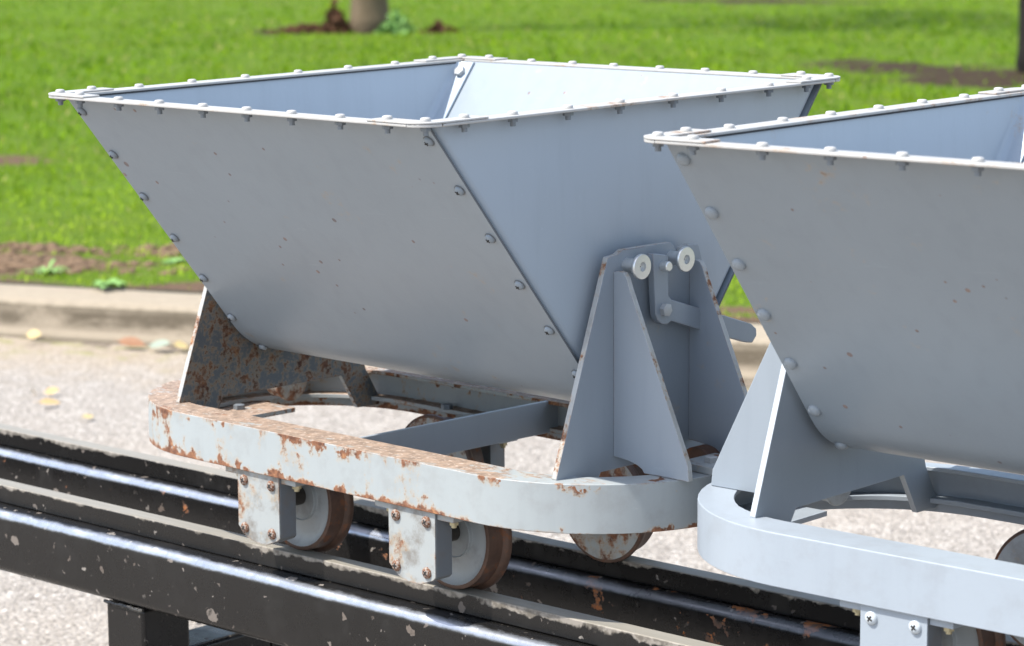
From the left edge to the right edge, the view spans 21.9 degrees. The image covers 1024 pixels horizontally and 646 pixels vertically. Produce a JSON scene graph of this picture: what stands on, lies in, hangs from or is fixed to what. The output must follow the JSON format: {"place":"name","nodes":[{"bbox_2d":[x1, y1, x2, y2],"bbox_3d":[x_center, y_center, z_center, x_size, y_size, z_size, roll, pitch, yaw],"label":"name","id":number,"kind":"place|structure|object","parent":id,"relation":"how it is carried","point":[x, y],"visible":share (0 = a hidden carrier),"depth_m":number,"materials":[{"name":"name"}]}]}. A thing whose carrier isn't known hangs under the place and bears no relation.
{"place":"outdoors","nodes":[
{"label":"outdoors","id":0,"kind":"place"},
{"bbox_2d":[64,243,183,257],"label":"soil","id":1,"kind":"structure","parent":0,"point":[164,249],"depth_m":10.18,"materials":[{"name":"brown soil"}]},
{"bbox_2d":[0,282,760,323],"label":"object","id":2,"kind":"structure","parent":0,"point":[11,283],"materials":[{"name":"beige concrete"}]},
{"bbox_2d":[0,423,1019,645],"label":"raised track","id":3,"kind":"structure","parent":0,"point":[159,551],"depth_m":3.61,"materials":[{"name":"black metal"}]},
{"bbox_2d":[48,54,839,589],"bbox_3d":[-0.096,-0.007,3.538,1.006,0.646,0.775,9,13,44],"label":"tipper wagon","id":4,"kind":"object","parent":3,"relation":"on","point":[478,262],"visible":0.95,"depth_m":3.32,"materials":[{"name":"paint"}]},
{"bbox_2d":[644,85,1023,645],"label":"tipper wagon","id":5,"kind":"object","parent":3,"relation":"on","point":[874,255],"visible":1,"depth_m":2.83,"materials":[{"name":"paint"}]},
{"bbox_2d":[0,0,1023,321],"bbox_3d":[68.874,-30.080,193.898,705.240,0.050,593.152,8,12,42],"label":"lawn","id":6,"kind":"structure","parent":0,"point":[974,76],"depth_m":23.45,"materials":[{"name":"green plant"}]},
{"bbox_2d":[14,259,70,274],"bbox_3d":[-1.666,-0.198,9.575,0.190,0.048,0.203,4,10,24],"label":"weed plant","id":7,"kind":"object","parent":6,"relation":"on","point":[49,271],"visible":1,"depth_m":9.58,"materials":[{"name":"green plant"}]},
{"bbox_2d":[0,241,176,256],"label":"soil","id":8,"kind":"structure","parent":6,"relation":"on","point":[51,246],"depth_m":10.26,"materials":[{"name":"brown soil"}]},
{"bbox_2d":[0,250,191,276],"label":"soil","id":9,"kind":"structure","parent":6,"relation":"on","point":[13,260],"depth_m":9.79,"materials":[{"name":"brown soil"}]},
{"bbox_2d":[91,278,125,288],"bbox_3d":[-1.400,-0.136,9.242,0.133,0.027,0.137,-6,10,-30],"label":"weed plant","id":10,"kind":"object","parent":6,"relation":"on","point":[108,284],"visible":1,"depth_m":9.24,"materials":[{"name":"green plant"}]},
{"bbox_2d":[161,258,185,263],"bbox_3d":[-1.249,-0.230,9.851,0.116,0.020,0.118,8,12,42],"label":"weed plant","id":11,"kind":"object","parent":6,"relation":"on","point":[178,260],"visible":0.88,"depth_m":9.84,"materials":[{"name":"green plant"}]},
{"bbox_2d":[262,23,336,33],"bbox_3d":[-2.128,-3.012,27.236,0.893,0.165,0.866,8,12,42],"label":"dirt patch","id":12,"kind":"object","parent":6,"relation":"on","point":[309,28],"visible":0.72,"depth_m":27.11,"materials":[{"name":"brown soil"}]},
{"bbox_2d":[318,0,352,32],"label":"stump","id":13,"kind":"object","parent":6,"relation":"on","point":[336,18],"visible":0.97,"depth_m":27.05,"materials":[{"name":"brown wood"}]},
{"bbox_2d":[349,0,390,32],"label":"tree","id":14,"kind":"object","parent":6,"relation":"on","point":[368,16],"visible":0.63,"depth_m":27.01,"materials":[{"name":"brown plant"}]},
{"bbox_2d":[374,7,417,33],"bbox_3d":[-1.182,-3.065,26.957,0.461,0.309,0.451,8,12,42],"label":"shoot clump","id":15,"kind":"object","parent":6,"relation":"on","point":[396,23],"visible":0.97,"depth_m":26.88,"materials":[{"name":"green plant"}]},
{"bbox_2d":[419,19,461,33],"bbox_3d":[-0.731,-2.998,26.906,0.467,0.189,0.419,-4,10,-24],"label":"leaf pile","id":16,"kind":"object","parent":6,"relation":"on","point":[436,27],"visible":0.78,"depth_m":26.87,"materials":[{"name":"brown plant"}]},
{"bbox_2d":[1015,0,1023,72],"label":"tree","id":17,"kind":"object","parent":6,"relation":"on","point":[1019,63],"visible":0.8,"depth_m":20.40,"materials":[{"name":"brown plant"}]},
{"bbox_2d":[0,337,1023,645],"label":"road","id":18,"kind":"structure","parent":0,"point":[110,387],"depth_m":7.31,"materials":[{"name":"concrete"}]},
{"bbox_2d":[24,329,40,338],"bbox_3d":[-1.624,0.039,8.960,0.061,0.006,0.041,1,49,8],"label":"fallen leaf","id":19,"kind":"object","parent":18,"relation":"on","point":[33,333],"visible":1,"depth_m":8.96,"materials":[{"name":"yellow plant"}]},
{"bbox_2d":[34,398,59,403],"bbox_3d":[-1.362,0.232,7.757,0.078,0.007,0.029,3,33,-18],"label":"fallen leaf","id":20,"kind":"object","parent":18,"relation":"on","point":[47,401],"visible":1,"depth_m":7.76,"materials":[{"name":"yellow plant"}]},
{"bbox_2d":[43,387,58,393],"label":"fallen leaf","id":21,"kind":"object","parent":18,"relation":"on","point":[50,390],"visible":1,"depth_m":7.95,"materials":[{"name":"yellow plant"}]},
{"bbox_2d":[81,414,92,417],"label":"fallen leaf","id":22,"kind":"object","parent":18,"relation":"on","point":[87,416],"visible":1,"depth_m":7.55,"materials":[{"name":"yellow plant"}]},
{"bbox_2d":[114,337,145,345],"bbox_3d":[-1.268,0.063,8.763,0.127,0.010,0.045,9,44,21],"label":"fallen leaf","id":23,"kind":"object","parent":18,"relation":"on","point":[130,341],"visible":1,"depth_m":8.76,"materials":[{"name":"orange plant"}]},
{"bbox_2d":[147,339,168,347],"bbox_3d":[-1.166,0.070,8.712,0.098,0.005,0.057,-1,27,31],"label":"fallen leaf","id":24,"kind":"object","parent":18,"relation":"on","point":[160,343],"visible":1,"depth_m":8.71,"materials":[{"name":"plant"}]},
{"bbox_2d":[170,341,187,348],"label":"fallen leaf","id":25,"kind":"object","parent":18,"relation":"on","point":[180,344],"visible":1,"depth_m":8.71,"materials":[{"name":"yellow plant"}]},
{"bbox_2d":[0,284,769,381],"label":"kerb","id":26,"kind":"structure","parent":18,"relation":"on","point":[86,314],"depth_m":8.96,"materials":[{"name":"concrete"}]}
]}

